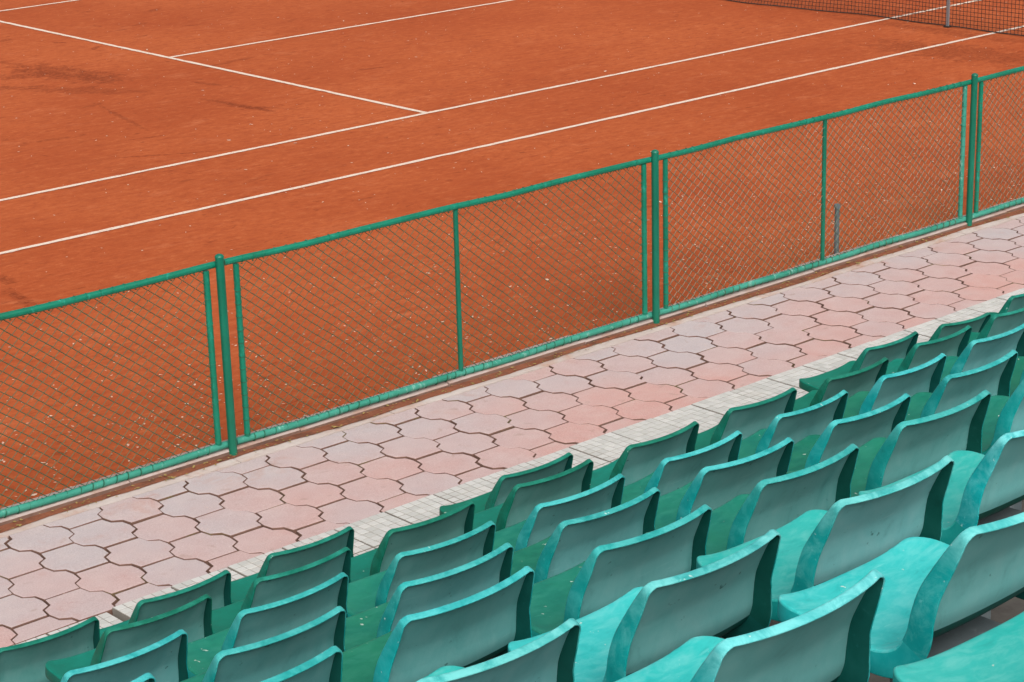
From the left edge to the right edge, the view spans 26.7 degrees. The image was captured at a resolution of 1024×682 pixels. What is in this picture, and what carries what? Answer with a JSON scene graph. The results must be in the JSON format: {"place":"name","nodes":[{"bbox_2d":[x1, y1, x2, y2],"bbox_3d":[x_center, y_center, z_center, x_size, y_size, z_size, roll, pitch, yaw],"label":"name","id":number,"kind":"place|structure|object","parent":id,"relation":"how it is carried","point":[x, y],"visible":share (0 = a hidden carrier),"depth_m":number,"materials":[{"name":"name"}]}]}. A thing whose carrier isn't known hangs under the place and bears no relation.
{"place":"outdoors","nodes":[
{"label":"outdoors","id":0,"kind":"place"},
{"bbox_2d":[16,612,122,644],"bbox_3d":[-2.768,1.644,8.033,3.293,0.104,0.595,-17,23,-39],"label":"tiled strip","id":1,"kind":"object","parent":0,"point":[106,619],"visible":0.06,"depth_m":9.16,"materials":[{"name":"white tile"}]},
{"bbox_2d":[0,0,1023,507],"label":"clay court","id":2,"kind":"object","parent":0,"point":[104,110],"visible":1,"depth_m":17.09,"materials":[{"name":"orange soil"}]},
{"bbox_2d":[1,1,1019,496],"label":"fallen petals","id":3,"kind":"object","parent":2,"relation":"on","point":[461,275],"visible":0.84,"depth_m":13.94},
{"bbox_2d":[0,0,1023,253],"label":"court lines","id":4,"kind":"object","parent":2,"relation":"on","point":[408,108],"visible":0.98,"depth_m":19.33,"materials":[{"name":"white paint"}]},
{"bbox_2d":[834,203,840,253],"bbox_3d":[2.148,-0.713,14.256,0.043,0.395,0.043,-17,23,-39],"label":"stub post","id":5,"kind":"object","parent":2,"relation":"on","point":[838,206],"visible":0.74,"depth_m":14.23,"materials":[{"name":"metal"}]},
{"bbox_2d":[727,0,1023,35],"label":"tennis net","id":6,"kind":"object","parent":2,"relation":"on","point":[952,18],"visible":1,"depth_m":22.55,"materials":[{"name":"fabric"}]},
{"bbox_2d":[943,0,950,27],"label":"singles stick","id":7,"kind":"object","parent":2,"relation":"on","point":[947,14],"visible":1,"depth_m":22.35,"materials":[{"name":"paint"}]},
{"bbox_2d":[0,217,1023,647],"bbox_3d":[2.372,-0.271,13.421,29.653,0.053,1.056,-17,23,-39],"label":"paving","id":8,"kind":"structure","parent":0,"point":[60,573],"depth_m":11.17,"materials":[{"name":"concrete"}]},
{"bbox_2d":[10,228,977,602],"bbox_3d":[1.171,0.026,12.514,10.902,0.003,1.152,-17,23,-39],"label":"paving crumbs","id":9,"kind":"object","parent":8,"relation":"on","point":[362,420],"visible":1,"depth_m":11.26,"materials":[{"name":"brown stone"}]},
{"bbox_2d":[112,288,1023,621],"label":"tiled strip","id":10,"kind":"object","parent":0,"point":[598,452],"visible":0.3,"depth_m":11.01,"materials":[{"name":"white tile"}]},
{"label":"ground","id":11,"kind":"structure","parent":0,"visible":0},
{"bbox_2d":[0,197,1023,525],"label":"kerb","id":12,"kind":"structure","parent":11,"relation":"on","point":[432,389],"depth_m":12.02,"materials":[{"name":"concrete"}]},
{"bbox_2d":[0,66,1023,517],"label":"chain link fence","id":13,"kind":"object","parent":12,"relation":"on","point":[972,212],"visible":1,"depth_m":11.98,"materials":[{"name":"green metal"}]},
{"bbox_2d":[0,213,1023,538],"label":"concrete edging","id":14,"kind":"object","parent":11,"relation":"on","point":[408,407],"visible":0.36,"depth_m":11.93,"materials":[{"name":"grey concrete"}]},
{"bbox_2d":[0,208,1023,532],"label":"clay spill","id":15,"kind":"object","parent":14,"relation":"on","point":[348,420],"visible":1,"depth_m":11.91,"materials":[{"name":"brown soil"}]},
{"bbox_2d":[0,212,1009,529],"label":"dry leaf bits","id":16,"kind":"object","parent":15,"relation":"on","point":[444,390],"visible":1,"depth_m":11.94,"materials":[{"name":"brown plant"}]},
{"bbox_2d":[489,500,1023,681],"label":"concrete stand","id":17,"kind":"object","parent":11,"relation":"on","point":[1008,610],"depth_m":5.61,"materials":[{"name":"concrete"}]},
{"bbox_2d":[0,617,99,681],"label":"stadium seat","id":18,"kind":"object","parent":17,"relation":"on","point":[24,662],"visible":0.73,"depth_m":7.60,"materials":[{"name":"plastic"}]},
{"bbox_2d":[60,629,188,681],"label":"stadium seat","id":19,"kind":"object","parent":17,"relation":"on","point":[164,660],"visible":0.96,"depth_m":6.13,"materials":[{"name":"plastic"}]},
{"bbox_2d":[45,594,212,681],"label":"stadium seat","id":20,"kind":"object","parent":17,"relation":"on","point":[192,619],"visible":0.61,"depth_m":7.04,"materials":[{"name":"plastic"}]},
{"bbox_2d":[131,673,155,681],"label":"stadium seat","id":21,"kind":"object","parent":17,"relation":"on","point":[147,677],"visible":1,"depth_m":5.21,"materials":[{"name":"plastic"}]},
{"bbox_2d":[100,570,231,637],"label":"stadium seat","id":22,"kind":"object","parent":17,"relation":"on","point":[216,588],"visible":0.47,"depth_m":7.94,"materials":[{"name":"plastic"}]},
{"bbox_2d":[181,606,345,681],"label":"stadium seat","id":23,"kind":"object","parent":17,"relation":"on","point":[262,660],"visible":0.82,"depth_m":5.53,"materials":[{"name":"plastic"}]},
{"bbox_2d":[187,572,348,677],"bbox_3d":[-0.769,1.009,6.651,0.459,0.647,0.454,-17,24,-39],"label":"stadium seat","id":24,"kind":"object","parent":17,"relation":"on","point":[259,623],"visible":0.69,"depth_m":6.49,"materials":[{"name":"plastic"}]},
{"bbox_2d":[212,547,351,633],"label":"stadium seat","id":25,"kind":"object","parent":17,"relation":"on","point":[265,590],"visible":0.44,"depth_m":7.40,"materials":[{"name":"plastic"}]},
{"bbox_2d":[231,526,353,603],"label":"stadium seat","id":26,"kind":"object","parent":17,"relation":"on","point":[285,560],"visible":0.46,"depth_m":8.32,"materials":[{"name":"plastic"}]},
{"bbox_2d":[260,646,342,681],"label":"stadium seat","id":27,"kind":"object","parent":17,"relation":"on","point":[326,665],"visible":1,"depth_m":4.66,"materials":[{"name":"plastic"}]},
{"bbox_2d":[350,501,474,581],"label":"stadium seat","id":28,"kind":"object","parent":17,"relation":"on","point":[455,522],"visible":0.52,"depth_m":7.75,"materials":[{"name":"plastic"}]},
{"bbox_2d":[297,566,534,681],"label":"stadium seat","id":29,"kind":"object","parent":17,"relation":"on","point":[494,621],"visible":0.84,"depth_m":5.00,"materials":[{"name":"plastic"}]},
{"bbox_2d":[347,521,495,616],"bbox_3d":[-0.328,0.879,7.029,0.459,0.647,0.454,-16,24,-39],"label":"stadium seat","id":30,"kind":"object","parent":17,"relation":"on","point":[371,591],"visible":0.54,"depth_m":6.86,"materials":[{"name":"plastic"}]},
{"bbox_2d":[345,543,513,650],"bbox_3d":[-0.265,0.869,6.092,0.459,0.647,0.454,-17,23,-39],"label":"stadium seat","id":31,"kind":"object","parent":17,"relation":"on","point":[486,571],"visible":0.5,"depth_m":5.92,"materials":[{"name":"plastic"}]},
{"bbox_2d":[416,618,580,681],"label":"stadium seat","id":32,"kind":"object","parent":17,"relation":"on","point":[550,656],"visible":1,"depth_m":4.09,"materials":[{"name":"plastic"}]},
{"bbox_2d":[439,452,572,515],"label":"stadium seat","id":33,"kind":"object","parent":17,"relation":"on","point":[498,494],"visible":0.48,"depth_m":9.03,"materials":[{"name":"plastic"}]},
{"bbox_2d":[473,459,593,531],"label":"stadium seat","id":34,"kind":"object","parent":17,"relation":"on","point":[521,502],"visible":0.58,"depth_m":8.11,"materials":[{"name":"plastic"}]},
{"bbox_2d":[493,474,624,551],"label":"stadium seat","id":35,"kind":"object","parent":17,"relation":"on","point":[542,521],"visible":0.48,"depth_m":7.19,"materials":[{"name":"plastic"}]},
{"bbox_2d":[511,487,660,583],"bbox_3d":[0.162,0.737,6.452,0.459,0.647,0.454,-16,23,-40],"label":"stadium seat","id":36,"kind":"object","parent":17,"relation":"on","point":[567,545],"visible":0.48,"depth_m":6.27,"materials":[{"name":"plastic"}]},
{"bbox_2d":[530,504,711,636],"bbox_3d":[0.233,0.720,5.528,0.459,0.647,0.454,-17,23,-38],"label":"stadium seat","id":37,"kind":"object","parent":17,"relation":"on","point":[601,576],"visible":0.61,"depth_m":5.38,"materials":[{"name":"plastic"}]},
{"bbox_2d":[508,529,780,681],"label":"stadium seat","id":38,"kind":"object","parent":17,"relation":"on","point":[639,628],"visible":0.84,"depth_m":4.47,"materials":[{"name":"plastic"}]},
{"bbox_2d":[590,421,698,488],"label":"stadium seat","id":39,"kind":"object","parent":17,"relation":"on","point":[633,463],"visible":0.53,"depth_m":8.50,"materials":[{"name":"plastic"}]},
{"bbox_2d":[621,430,742,503],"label":"stadium seat","id":40,"kind":"object","parent":17,"relation":"on","point":[669,474],"visible":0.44,"depth_m":7.57,"materials":[{"name":"plastic"}]},
{"bbox_2d":[655,437,793,529],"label":"stadium seat","id":41,"kind":"object","parent":17,"relation":"on","point":[713,487],"visible":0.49,"depth_m":6.66,"materials":[{"name":"plastic"}]},
{"bbox_2d":[695,387,796,450],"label":"stadium seat","id":42,"kind":"object","parent":17,"relation":"on","point":[748,420],"visible":0.42,"depth_m":8.87,"materials":[{"name":"plastic"}]},
{"bbox_2d":[615,569,884,681],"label":"stadium seat","id":43,"kind":"object","parent":17,"relation":"on","point":[829,641],"visible":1,"depth_m":3.56,"materials":[{"name":"plastic"}]},
{"bbox_2d":[645,444,858,638],"bbox_3d":[0.659,0.587,5.883,0.459,0.647,0.454,-17,23,-40],"label":"stadium seat","id":44,"kind":"object","parent":17,"relation":"on","point":[764,506],"visible":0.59,"depth_m":5.73,"materials":[{"name":"plastic"}]},
{"bbox_2d":[738,390,848,458],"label":"stadium seat","id":45,"kind":"object","parent":17,"relation":"on","point":[801,424],"visible":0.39,"depth_m":7.95,"materials":[{"name":"plastic"}]},
{"bbox_2d":[696,455,954,621],"bbox_3d":[0.722,0.564,4.965,0.459,0.647,0.454,-17,24,-39],"label":"stadium seat","id":46,"kind":"object","parent":17,"relation":"on","point":[836,539],"visible":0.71,"depth_m":4.83,"materials":[{"name":"plastic"}]},
{"bbox_2d":[793,357,888,410],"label":"stadium seat","id":47,"kind":"object","parent":17,"relation":"on","point":[863,379],"visible":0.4,"depth_m":9.25,"materials":[{"name":"plastic"}]},
{"bbox_2d":[788,393,910,470],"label":"stadium seat","id":48,"kind":"object","parent":17,"relation":"on","point":[835,437],"visible":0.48,"depth_m":7.02,"materials":[{"name":"plastic"}]},
{"bbox_2d":[799,331,918,391],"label":"stadium seat","id":49,"kind":"object","parent":17,"relation":"on","point":[890,352],"visible":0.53,"depth_m":10.61,"materials":[{"name":"plastic"}]},
{"bbox_2d":[786,390,991,496],"bbox_3d":[1.093,0.446,6.252,0.459,0.647,0.454,-17,23,-38],"label":"stadium seat","id":50,"kind":"object","parent":17,"relation":"on","point":[903,449],"visible":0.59,"depth_m":6.09,"materials":[{"name":"plastic"}]},
{"bbox_2d":[843,353,946,417],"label":"stadium seat","id":51,"kind":"object","parent":17,"relation":"on","point":[892,387],"visible":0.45,"depth_m":8.32,"materials":[{"name":"plastic"}]},
{"bbox_2d":[778,512,1023,681],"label":"stadium seat","id":52,"kind":"object","parent":17,"relation":"on","point":[937,597],"visible":0.85,"depth_m":3.92,"materials":[{"name":"plastic"}]},
{"bbox_2d":[885,325,971,374],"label":"stadium seat","id":53,"kind":"object","parent":17,"relation":"on","point":[953,344],"visible":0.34,"depth_m":9.59,"materials":[{"name":"plastic"}]},
{"bbox_2d":[858,430,1023,618],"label":"stadium seat","id":54,"kind":"object","parent":17,"relation":"on","point":[988,487],"visible":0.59,"depth_m":5.13,"materials":[{"name":"plastic"}]},
{"bbox_2d":[893,611,1023,681],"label":"stadium seat","id":55,"kind":"object","parent":17,"relation":"on","point":[995,654],"visible":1,"depth_m":3.17,"materials":[{"name":"plastic"}]},
{"bbox_2d":[929,312,990,340],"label":"stadium seat","id":56,"kind":"object","parent":17,"relation":"on","point":[977,324],"visible":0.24,"depth_m":10.79,"materials":[{"name":"plastic"}]},
{"bbox_2d":[905,350,1017,420],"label":"stadium seat","id":57,"kind":"object","parent":17,"relation":"on","point":[993,378],"visible":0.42,"depth_m":7.39,"materials":[{"name":"plastic"}]},
{"bbox_2d":[940,323,1023,381],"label":"stadium seat","id":58,"kind":"object","parent":17,"relation":"on","point":[977,353],"visible":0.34,"depth_m":8.65,"materials":[{"name":"plastic"}]},
{"bbox_2d":[968,308,1023,343],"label":"stadium seat","id":59,"kind":"object","parent":17,"relation":"on","point":[997,324],"visible":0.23,"depth_m":9.89,"materials":[{"name":"plastic"}]},
{"bbox_2d":[981,379,1023,510],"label":"stadium seat","id":60,"kind":"object","parent":17,"relation":"on","point":[1004,414],"visible":0.25,"depth_m":6.41,"materials":[{"name":"plastic"}]},
{"bbox_2d":[988,294,1023,317],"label":"stadium seat","id":61,"kind":"object","parent":17,"relation":"on","point":[1014,302],"visible":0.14,"depth_m":11.14,"materials":[{"name":"plastic"}]},
{"bbox_2d":[1010,356,1023,395],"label":"stadium seat","id":62,"kind":"object","parent":17,"relation":"on","point":[1017,378],"visible":0.09,"depth_m":8.04,"materials":[{"name":"plastic"}]}
]}

